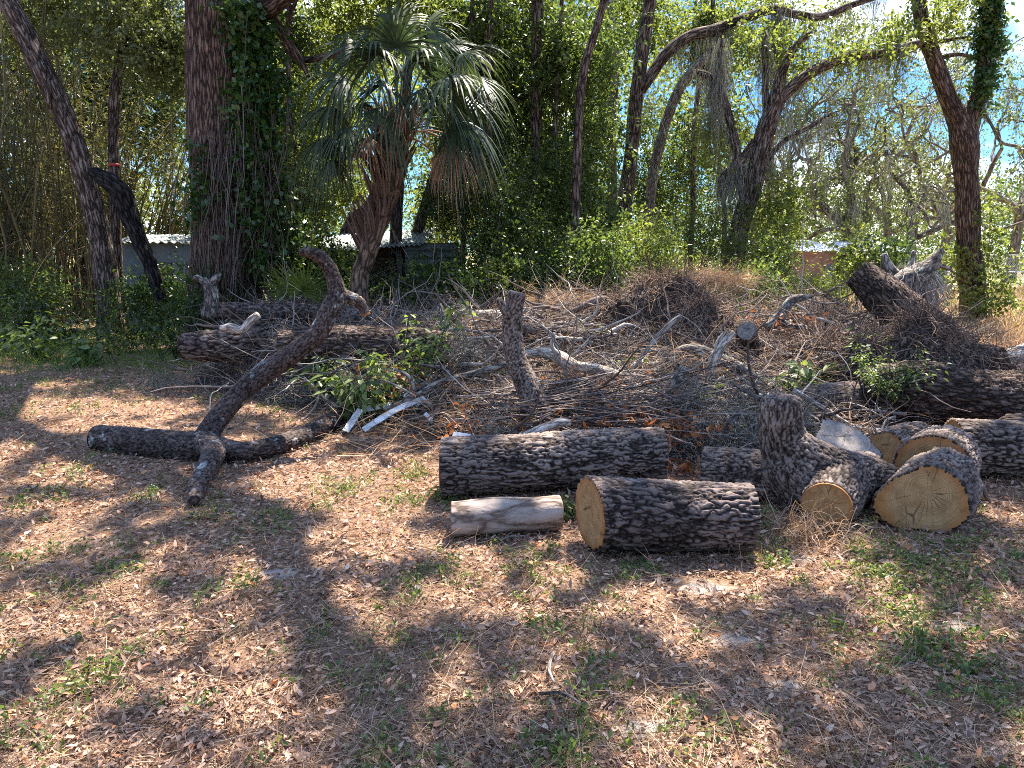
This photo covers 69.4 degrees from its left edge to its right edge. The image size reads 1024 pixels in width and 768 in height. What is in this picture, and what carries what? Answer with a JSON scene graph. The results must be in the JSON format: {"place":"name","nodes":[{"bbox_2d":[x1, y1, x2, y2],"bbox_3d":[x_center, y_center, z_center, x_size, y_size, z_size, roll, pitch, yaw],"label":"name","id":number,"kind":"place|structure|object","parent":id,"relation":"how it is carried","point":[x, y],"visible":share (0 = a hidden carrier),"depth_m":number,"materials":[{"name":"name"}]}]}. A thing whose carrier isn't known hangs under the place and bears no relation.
{"place":"outdoors","nodes":[
{"label":"outdoors","id":0,"kind":"place"},
{"bbox_2d":[0,255,1023,767],"bbox_3d":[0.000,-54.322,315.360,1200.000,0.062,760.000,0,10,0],"label":"ground","id":1,"kind":"structure","parent":0,"point":[734,637],"depth_m":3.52,"materials":[{"name":"brown plant"}]},
{"bbox_2d":[0,310,88,364],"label":"leafy plant","id":2,"kind":"object","parent":1,"relation":"on","point":[37,345],"visible":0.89,"depth_m":11.09,"materials":[{"name":"green plant"}]},
{"bbox_2d":[0,250,94,337],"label":"shrub","id":3,"kind":"object","parent":1,"relation":"on","point":[50,289],"visible":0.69,"depth_m":13.83,"materials":[{"name":"green plant"}]},
{"bbox_2d":[0,2,100,329],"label":"bamboo clump","id":4,"kind":"object","parent":1,"relation":"on","point":[6,239],"visible":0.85,"depth_m":14.32,"materials":[{"name":"green plant"}]},
{"bbox_2d":[0,277,102,347],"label":"leafy plant","id":5,"kind":"object","parent":1,"relation":"on","point":[37,307],"visible":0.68,"depth_m":12.58,"materials":[{"name":"green plant"}]},
{"bbox_2d":[52,324,120,368],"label":"leafy plant","id":6,"kind":"object","parent":1,"relation":"on","point":[79,349],"visible":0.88,"depth_m":10.61,"materials":[{"name":"green plant"}]},
{"bbox_2d":[0,0,184,338],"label":"tree","id":7,"kind":"object","parent":1,"relation":"on","point":[25,34],"visible":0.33,"depth_m":13.67,"materials":[{"name":"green plant"}]},
{"bbox_2d":[0,0,187,329],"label":"bamboo clump","id":8,"kind":"object","parent":1,"relation":"on","point":[30,245],"visible":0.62,"depth_m":15.53,"materials":[{"name":"green plant"}]},
{"bbox_2d":[0,0,187,303],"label":"tree","id":9,"kind":"object","parent":1,"relation":"on","point":[182,117],"visible":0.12,"depth_m":21.13,"materials":[{"name":"green plant"}]},
{"bbox_2d":[0,1,190,317],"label":"bamboo clump","id":10,"kind":"object","parent":1,"relation":"on","point":[69,223],"visible":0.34,"depth_m":17.99,"materials":[{"name":"green plant"}]},
{"bbox_2d":[0,320,202,375],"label":"undergrowth grass","id":11,"kind":"structure","parent":1,"relation":"on","point":[122,351],"depth_m":10.75,"materials":[{"name":"green plant"}]},
{"bbox_2d":[33,0,184,329],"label":"tree","id":12,"kind":"object","parent":1,"relation":"on","point":[156,48],"visible":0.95,"depth_m":13.93,"materials":[{"name":"green plant"}]},
{"bbox_2d":[70,300,172,354],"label":"leafy plant","id":13,"kind":"object","parent":1,"relation":"on","point":[131,331],"visible":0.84,"depth_m":11.89,"materials":[{"name":"green plant"}]},
{"bbox_2d":[87,167,166,301],"bbox_3d":[-6.927,-2.679,13.345,1.201,2.387,0.383,0,10,0],"label":"snag","id":14,"kind":"object","parent":1,"relation":"on","point":[116,188],"visible":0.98,"depth_m":13.19,"materials":[{"name":"brown wood"}]},
{"bbox_2d":[67,97,191,249],"bbox_3d":[-8.249,-4.457,18.869,5.508,5.409,4.418,0,10,0],"label":"bamboo clump","id":15,"kind":"object","parent":1,"relation":"on","point":[174,229],"visible":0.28,"depth_m":18.38,"materials":[{"name":"green plant"}]},
{"bbox_2d":[92,245,188,336],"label":"shrub","id":16,"kind":"object","parent":1,"relation":"on","point":[144,295],"visible":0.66,"depth_m":13.57,"materials":[{"name":"green plant"}]},
{"bbox_2d":[122,234,190,329],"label":"shed","id":17,"kind":"structure","parent":1,"relation":"on","point":[161,252],"depth_m":15.49,"materials":[{"name":"metal"}]},
{"bbox_2d":[148,254,261,339],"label":"shrub","id":18,"kind":"object","parent":1,"relation":"on","point":[196,297],"visible":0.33,"depth_m":12.06,"materials":[{"name":"green plant"}]},
{"bbox_2d":[87,246,369,505],"bbox_3d":[-1.938,-0.272,6.071,2.052,1.694,2.407,9,14,43],"label":"branch","id":19,"kind":"object","parent":1,"relation":"on","point":[208,446],"visible":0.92,"depth_m":5.93,"materials":[{"name":"brown plant"}]},
{"bbox_2d":[166,0,344,332],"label":"tree","id":20,"kind":"object","parent":1,"relation":"on","point":[234,113],"visible":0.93,"depth_m":11.86,"materials":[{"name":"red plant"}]},
{"bbox_2d":[266,3,331,230],"bbox_3d":[-4.208,-4.344,14.492,1.784,6.891,1.883,-8,13,-39],"label":"tree","id":21,"kind":"object","parent":1,"relation":"on","point":[299,42],"visible":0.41,"depth_m":13.92,"materials":[{"name":"green plant"}]},
{"bbox_2d":[248,6,373,236],"bbox_3d":[-4.939,-5.445,18.743,4.333,7.577,3.543,-5,11,-26],"label":"tree","id":22,"kind":"object","parent":1,"relation":"on","point":[358,190],"visible":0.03,"depth_m":18.69,"materials":[{"name":"green plant"}]},
{"bbox_2d":[237,203,392,300],"bbox_3d":[-3.868,-2.008,13.173,2.324,2.570,2.782,6,11,29],"label":"shrub","id":23,"kind":"object","parent":1,"relation":"on","point":[319,231],"visible":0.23,"depth_m":12.66,"materials":[{"name":"green plant"}]},
{"bbox_2d":[267,126,429,302],"bbox_3d":[-3.622,-3.018,14.457,4.204,4.110,3.773,0,10,0],"label":"shrub","id":24,"kind":"object","parent":1,"relation":"on","point":[330,207],"visible":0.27,"depth_m":13.88,"materials":[{"name":"green plant"}]},
{"bbox_2d":[289,351,428,423],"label":"leafy plant","id":25,"kind":"object","parent":1,"relation":"on","point":[361,393],"visible":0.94,"depth_m":6.87,"materials":[{"name":"green plant"}]},
{"bbox_2d":[273,0,487,311],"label":"tree","id":26,"kind":"object","parent":1,"relation":"on","point":[328,17],"visible":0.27,"depth_m":15.46,"materials":[{"name":"green plant"}]},
{"bbox_2d":[313,227,460,312],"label":"shed","id":27,"kind":"structure","parent":1,"relation":"on","point":[411,243],"depth_m":15.59,"materials":[{"name":"metal"}]},
{"bbox_2d":[0,0,790,293],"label":"sunlit thicket","id":28,"kind":"object","parent":1,"relation":"on","point":[660,110],"visible":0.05,"depth_m":25.46,"materials":[{"name":"green plant"}]},
{"bbox_2d":[282,0,523,309],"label":"palm tree","id":29,"kind":"object","parent":1,"relation":"on","point":[390,138],"visible":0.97,"depth_m":10.48,"materials":[{"name":"green plant"}]},
{"bbox_2d":[368,261,443,314],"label":"shrub","id":30,"kind":"object","parent":1,"relation":"on","point":[395,280],"visible":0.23,"depth_m":12.49,"materials":[{"name":"green plant"}]},
{"bbox_2d":[354,295,475,388],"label":"leafy plant","id":31,"kind":"object","parent":1,"relation":"on","point":[431,348],"visible":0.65,"depth_m":7.28,"materials":[{"name":"green plant"}]},
{"bbox_2d":[379,252,506,310],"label":"shrub","id":32,"kind":"object","parent":1,"relation":"on","point":[441,283],"visible":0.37,"depth_m":11.55,"materials":[{"name":"green plant"}]},
{"bbox_2d":[403,57,511,262],"bbox_3d":[-1.260,-4.468,16.965,2.519,6.273,3.757,-2,10,-12],"label":"tree","id":33,"kind":"object","parent":1,"relation":"on","point":[439,239],"visible":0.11,"depth_m":16.69,"materials":[{"name":"green plant"}]},
{"bbox_2d":[353,146,571,278],"bbox_3d":[-1.051,-2.596,13.279,3.139,3.690,3.358,-4,11,-20],"label":"shrub","id":34,"kind":"object","parent":1,"relation":"on","point":[431,209],"visible":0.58,"depth_m":13.41,"materials":[{"name":"green plant"}]},
{"bbox_2d":[419,0,515,273],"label":"tree","id":35,"kind":"object","parent":1,"relation":"on","point":[471,16],"visible":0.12,"depth_m":14.70,"materials":[{"name":"green plant"}]},
{"bbox_2d":[447,0,530,246],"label":"tree","id":36,"kind":"object","parent":1,"relation":"on","point":[490,32],"visible":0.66,"depth_m":14.11,"materials":[{"name":"green plant"}]},
{"bbox_2d":[416,144,570,278],"bbox_3d":[-0.347,-2.602,13.816,2.997,3.515,3.555,0,10,0],"label":"shrub","id":37,"kind":"object","parent":1,"relation":"on","point":[517,201],"visible":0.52,"depth_m":13.01,"materials":[{"name":"green plant"}]},
{"bbox_2d":[439,226,551,308],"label":"shrub","id":38,"kind":"object","parent":1,"relation":"on","point":[507,271],"visible":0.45,"depth_m":11.84,"materials":[{"name":"green plant"}]},
{"bbox_2d":[412,0,587,272],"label":"tree","id":39,"kind":"object","parent":1,"relation":"on","point":[534,9],"visible":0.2,"depth_m":15.30,"materials":[{"name":"green plant"}]},
{"bbox_2d":[451,495,563,536],"bbox_3d":[-0.040,0.762,4.285,0.659,0.221,0.211,-2,10,-12],"label":"log","id":40,"kind":"object","parent":1,"relation":"on","point":[490,515],"visible":1,"depth_m":4.21,"materials":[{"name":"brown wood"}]},
{"bbox_2d":[429,188,591,287],"bbox_3d":[0.062,-2.090,13.121,2.905,2.748,2.493,-2,10,-10],"label":"shrub","id":41,"kind":"object","parent":1,"relation":"on","point":[507,235],"visible":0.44,"depth_m":12.67,"materials":[{"name":"green plant"}]},
{"bbox_2d":[0,248,1023,767],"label":"dry needles","id":42,"kind":"object","parent":1,"relation":"on","point":[518,702],"depth_m":3.10,"materials":[{"name":"brown plant"}]},
{"bbox_2d":[0,350,1023,767],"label":"ground weeds","id":43,"kind":"object","parent":1,"relation":"on","point":[924,646],"visible":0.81,"depth_m":3.18,"materials":[{"name":"green plant"}]},
{"bbox_2d":[1,0,1023,276],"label":"wood","id":44,"kind":"object","parent":1,"relation":"on","point":[875,232],"visible":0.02,"depth_m":55.24,"materials":[{"name":"green plant"}]},
{"bbox_2d":[109,296,936,468],"bbox_3d":[0.790,-0.439,9.042,11.580,1.049,8.160,0,10,0],"label":"brush pile","id":45,"kind":"object","parent":1,"relation":"on","point":[233,372],"visible":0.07,"depth_m":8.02,"materials":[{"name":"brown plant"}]},
{"bbox_2d":[177,321,269,361],"bbox_3d":[-3.398,-0.500,8.731,1.019,0.471,0.448,-4,11,-20],"label":"log","id":46,"kind":"object","parent":45,"relation":"on","point":[196,343],"visible":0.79,"depth_m":8.56,"materials":[{"name":"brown wood"}]},
{"bbox_2d":[259,260,326,303],"bbox_3d":[-3.191,-1.429,10.823,1.129,0.841,0.792,3,10,16],"label":"palmetto","id":47,"kind":"object","parent":45,"relation":"on","point":[305,288],"visible":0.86,"depth_m":10.82,"materials":[{"name":"green plant"}]},
{"bbox_2d":[277,324,455,368],"bbox_3d":[-1.591,-0.407,8.112,1.939,0.483,0.488,1,10,6],"label":"fallen trunk","id":48,"kind":"object","parent":45,"relation":"on","point":[372,336],"visible":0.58,"depth_m":7.94,"materials":[{"name":"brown wood"}]},
{"bbox_2d":[496,290,549,412],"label":"branch","id":49,"kind":"object","parent":45,"relation":"on","point":[526,382],"visible":0.91,"depth_m":6.03,"materials":[{"name":"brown wood"}]},
{"bbox_2d":[525,333,641,393],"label":"branch","id":50,"kind":"object","parent":45,"relation":"on","point":[547,351],"visible":0.64,"depth_m":7.23,"materials":[{"name":"grey wood"}]},
{"bbox_2d":[356,308,829,480],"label":"rusty leaves","id":51,"kind":"object","parent":45,"relation":"on","point":[686,468],"visible":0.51,"depth_m":5.87,"materials":[{"name":"orange plant"}]},
{"bbox_2d":[667,343,761,380],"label":"branch","id":52,"kind":"object","parent":45,"relation":"on","point":[689,347],"visible":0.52,"depth_m":7.62,"materials":[{"name":"grey plant"}]},
{"bbox_2d":[853,247,968,323],"bbox_3d":[5.362,-1.168,9.862,1.697,1.286,1.302,0,10,0],"label":"root tangle","id":53,"kind":"object","parent":45,"relation":"on","point":[926,269],"visible":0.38,"depth_m":9.62,"materials":[{"name":"grey plant"}]},
{"bbox_2d":[847,262,980,342],"bbox_3d":[4.787,-0.784,8.884,1.482,1.347,0.624,9,14,43],"label":"fallen trunk","id":54,"kind":"object","parent":45,"relation":"on","point":[865,282],"visible":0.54,"depth_m":8.85,"materials":[{"name":"brown wood"}]},
{"bbox_2d":[439,427,668,496],"bbox_3d":[0.293,0.524,5.056,1.623,0.413,0.412,-2,10,-11],"label":"log","id":55,"kind":"object","parent":1,"relation":"on","point":[469,465],"visible":0.91,"depth_m":4.88,"materials":[{"name":"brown wood"}]},
{"bbox_2d":[502,232,609,307],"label":"shrub","id":56,"kind":"object","parent":1,"relation":"on","point":[545,270],"visible":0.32,"depth_m":12.12,"materials":[{"name":"green plant"}]},
{"bbox_2d":[515,0,601,286],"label":"tree","id":57,"kind":"object","parent":1,"relation":"on","point":[556,91],"visible":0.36,"depth_m":14.43,"materials":[{"name":"green plant"}]},
{"bbox_2d":[467,123,649,292],"bbox_3d":[1.010,-2.965,14.179,3.356,4.102,4.275,2,10,13],"label":"shrub","id":58,"kind":"object","parent":1,"relation":"on","point":[559,194],"visible":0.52,"depth_m":13.94,"materials":[{"name":"green plant"}]},
{"bbox_2d":[130,214,1012,471],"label":"twigs","id":59,"kind":"object","parent":1,"relation":"on","point":[578,397],"visible":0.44,"depth_m":7.68,"materials":[{"name":"brown wood"}]},
{"bbox_2d":[200,302,384,324],"bbox_3d":[-2.945,-0.934,9.992,2.448,0.358,0.248,0,10,0],"label":"fallen trunk","id":60,"kind":"object","parent":59,"relation":"on","point":[267,308],"visible":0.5,"depth_m":9.89,"materials":[{"name":"brown wood"}]},
{"bbox_2d":[192,273,221,318],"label":"branch","id":61,"kind":"object","parent":60,"relation":"on","point":[212,296],"visible":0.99,"depth_m":9.78,"materials":[{"name":"grey plant"}]},
{"bbox_2d":[510,0,659,271],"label":"tree","id":62,"kind":"object","parent":1,"relation":"on","point":[581,88],"visible":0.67,"depth_m":14.39,"materials":[{"name":"green plant"}]},
{"bbox_2d":[539,194,672,297],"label":"shrub","id":63,"kind":"object","parent":1,"relation":"on","point":[596,268],"visible":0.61,"depth_m":12.22,"materials":[{"name":"green plant"}]},
{"bbox_2d":[556,0,675,284],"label":"tree","id":64,"kind":"object","parent":1,"relation":"on","point":[647,156],"visible":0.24,"depth_m":19.52,"materials":[{"name":"green plant"}]},
{"bbox_2d":[591,190,707,283],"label":"shrub","id":65,"kind":"object","parent":1,"relation":"on","point":[658,239],"visible":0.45,"depth_m":12.99,"materials":[{"name":"green plant"}]},
{"bbox_2d":[565,242,756,338],"bbox_3d":[1.888,-0.777,9.740,2.871,2.175,2.287,0,10,0],"label":"brush pile","id":66,"kind":"object","parent":1,"relation":"on","point":[626,299],"visible":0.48,"depth_m":9.39,"materials":[{"name":"brown plant"}]},
{"bbox_2d":[575,475,761,551],"bbox_3d":[0.830,0.706,4.032,0.941,0.411,0.408,0,10,0],"label":"log","id":67,"kind":"object","parent":1,"relation":"on","point":[630,514],"visible":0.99,"depth_m":3.88,"materials":[{"name":"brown wood"}]},
{"bbox_2d":[632,154,720,274],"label":"shrub","id":68,"kind":"object","parent":1,"relation":"on","point":[687,191],"visible":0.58,"depth_m":18.91,"materials":[{"name":"green plant"}]},
{"bbox_2d":[632,20,755,271],"bbox_3d":[4.620,-5.554,19.299,3.605,7.596,3.834,0,10,0],"label":"tree","id":69,"kind":"object","parent":1,"relation":"on","point":[650,198],"visible":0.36,"depth_m":17.74,"materials":[{"name":"green plant"}]},
{"bbox_2d":[658,0,745,277],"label":"tree","id":70,"kind":"object","parent":1,"relation":"on","point":[692,173],"visible":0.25,"depth_m":18.43,"materials":[{"name":"green plant"}]},
{"bbox_2d":[639,264,785,361],"bbox_3d":[2.428,-0.526,9.341,2.236,1.946,1.974,0,10,0],"label":"root mass","id":71,"kind":"object","parent":1,"relation":"on","point":[723,316],"visible":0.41,"depth_m":9.08,"materials":[{"name":"brown plant"}]},
{"bbox_2d":[676,0,752,293],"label":"tree","id":72,"kind":"object","parent":1,"relation":"on","point":[713,5],"visible":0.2,"depth_m":17.80,"materials":[{"name":"green plant"}]},
{"bbox_2d":[665,176,775,304],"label":"shrub","id":73,"kind":"object","parent":1,"relation":"on","point":[705,250],"visible":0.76,"depth_m":15.04,"materials":[{"name":"green plant"}]},
{"bbox_2d":[568,0,887,254],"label":"tree","id":74,"kind":"object","parent":1,"relation":"on","point":[682,41],"visible":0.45,"depth_m":16.13,"materials":[{"name":"green plant"}]},
{"bbox_2d":[708,249,818,309],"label":"shrub","id":75,"kind":"object","parent":1,"relation":"on","point":[769,274],"visible":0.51,"depth_m":12.65,"materials":[{"name":"green plant"}]},
{"bbox_2d":[727,203,828,308],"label":"shrub","id":76,"kind":"object","parent":1,"relation":"on","point":[766,246],"visible":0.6,"depth_m":13.57,"materials":[{"name":"green plant"}]},
{"bbox_2d":[700,393,898,527],"bbox_3d":[1.860,0.407,4.849,0.916,0.770,1.114,-9,14,-42],"label":"log","id":77,"kind":"object","parent":1,"relation":"on","point":[793,458],"visible":0.88,"depth_m":4.51,"materials":[{"name":"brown wood"}]},
{"bbox_2d":[679,0,920,300],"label":"tree","id":78,"kind":"object","parent":1,"relation":"on","point":[756,155],"visible":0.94,"depth_m":15.20,"materials":[{"name":"green plant"}]},
{"bbox_2d":[733,303,868,370],"bbox_3d":[3.441,-0.172,8.402,2.407,1.525,1.780,0,10,0],"label":"brush hump","id":79,"kind":"object","parent":1,"relation":"on","point":[798,342],"visible":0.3,"depth_m":8.32,"materials":[{"name":"brown plant"}]},
{"bbox_2d":[763,240,839,286],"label":"shed","id":80,"kind":"structure","parent":1,"relation":"on","point":[808,256],"depth_m":31.59,"materials":[{"name":"brown metal"}]},
{"bbox_2d":[705,131,918,246],"bbox_3d":[14.323,-8.675,36.732,9.528,7.698,12.310,0,10,0],"label":"tree","id":81,"kind":"object","parent":1,"relation":"on","point":[852,217],"visible":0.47,"depth_m":33.03,"materials":[{"name":"green plant"}]},
{"bbox_2d":[770,262,859,310],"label":"shrub","id":82,"kind":"object","parent":1,"relation":"on","point":[816,281],"visible":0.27,"depth_m":14.62,"materials":[{"name":"green plant"}]},
{"bbox_2d":[714,36,921,270],"bbox_3d":[15.305,-12.010,39.842,11.232,13.135,9.509,-7,12,-36],"label":"tree","id":83,"kind":"object","parent":1,"relation":"on","point":[785,130],"visible":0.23,"depth_m":37.51,"materials":[{"name":"green plant"}]},
{"bbox_2d":[796,380,863,416],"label":"log","id":84,"kind":"object","parent":1,"relation":"on","point":[855,392],"visible":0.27,"depth_m":7.00,"materials":[{"name":"brown wood"}]},
{"bbox_2d":[758,486,912,558],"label":"grass tuft","id":85,"kind":"object","parent":1,"relation":"on","point":[814,530],"visible":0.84,"depth_m":4.18,"materials":[{"name":"beige plant"}]},
{"bbox_2d":[784,215,907,310],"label":"shrub","id":86,"kind":"object","parent":1,"relation":"on","point":[855,260],"visible":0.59,"depth_m":11.60,"materials":[{"name":"green plant"}]},
{"bbox_2d":[814,419,883,460],"bbox_3d":[2.316,0.498,5.226,0.469,0.443,0.546,0,10,0],"label":"log","id":87,"kind":"object","parent":1,"relation":"on","point":[839,434],"visible":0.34,"depth_m":5.18,"materials":[{"name":"grey wood"}]},
{"bbox_2d":[756,0,948,251],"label":"tree","id":88,"kind":"object","parent":1,"relation":"on","point":[846,154],"visible":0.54,"depth_m":34.67,"materials":[{"name":"green plant"}]},
{"bbox_2d":[744,283,1023,348],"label":"field grass","id":89,"kind":"structure","parent":1,"relation":"on","point":[1016,337],"depth_m":15.50,"materials":[{"name":"beige plant"}]},
{"bbox_2d":[870,421,930,463],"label":"log","id":90,"kind":"object","parent":1,"relation":"on","point":[888,444],"visible":0.55,"depth_m":5.58,"materials":[{"name":"brown wood"}]},
{"bbox_2d":[827,221,975,317],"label":"shrub","id":91,"kind":"object","parent":1,"relation":"on","point":[895,260],"visible":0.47,"depth_m":11.03,"materials":[{"name":"green plant"}]},
{"bbox_2d":[794,17,1023,290],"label":"tree","id":92,"kind":"object","parent":1,"relation":"on","point":[915,207],"visible":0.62,"depth_m":30.69,"materials":[{"name":"green plant"}]},
{"bbox_2d":[802,3,1023,241],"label":"tree","id":93,"kind":"object","parent":1,"relation":"on","point":[888,234],"visible":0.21,"depth_m":38.33,"materials":[{"name":"green plant"}]},
{"bbox_2d":[805,274,1023,406],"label":"root mass","id":94,"kind":"object","parent":1,"relation":"on","point":[944,342],"visible":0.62,"depth_m":7.39,"materials":[{"name":"brown plant"}]},
{"bbox_2d":[828,45,1023,275],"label":"tree","id":95,"kind":"object","parent":1,"relation":"on","point":[994,158],"visible":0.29,"depth_m":43.59,"materials":[{"name":"green plant"}]},
{"bbox_2d":[870,446,982,533],"bbox_3d":[2.512,0.629,4.447,0.506,0.412,0.654,8,13,38],"label":"log","id":96,"kind":"object","parent":1,"relation":"on","point":[936,485],"visible":0.98,"depth_m":4.27,"materials":[{"name":"brown wood"}]},
{"bbox_2d":[840,40,1023,281],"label":"tree","id":97,"kind":"object","parent":1,"relation":"on","point":[1016,238],"visible":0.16,"depth_m":40.32,"materials":[{"name":"green plant"}]},
{"bbox_2d":[848,0,1023,322],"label":"tree","id":98,"kind":"object","parent":1,"relation":"on","point":[989,43],"visible":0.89,"depth_m":16.62,"materials":[{"name":"green plant"}]},
{"bbox_2d":[892,424,981,473],"bbox_3d":[2.830,0.532,4.912,0.480,0.483,0.459,8,13,38],"label":"log","id":99,"kind":"object","parent":1,"relation":"on","point":[945,436],"visible":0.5,"depth_m":4.79,"materials":[{"name":"brown wood"}]},
{"bbox_2d":[857,360,1023,423],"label":"fallen trunk","id":100,"kind":"object","parent":1,"relation":"on","point":[979,393],"visible":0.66,"depth_m":6.75,"materials":[{"name":"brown wood"}]},
{"bbox_2d":[844,337,950,404],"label":"leafy plant","id":101,"kind":"object","parent":100,"relation":"on","point":[889,394],"visible":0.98,"depth_m":6.71,"materials":[{"name":"green plant"}]},
{"bbox_2d":[923,1,1023,158],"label":"tree","id":102,"kind":"object","parent":1,"relation":"on","point":[1010,117],"visible":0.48,"depth_m":34.70,"materials":[{"name":"green plant"}]},
{"bbox_2d":[945,418,1023,477],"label":"log","id":103,"kind":"object","parent":1,"relation":"on","point":[1000,443],"visible":0.6,"depth_m":5.20,"materials":[{"name":"grey wood"}]},
{"bbox_2d":[0,0,1023,254],"label":"sky","id":104,"kind":"structure","parent":0,"point":[1018,28],"materials":[{"name":"blue"}]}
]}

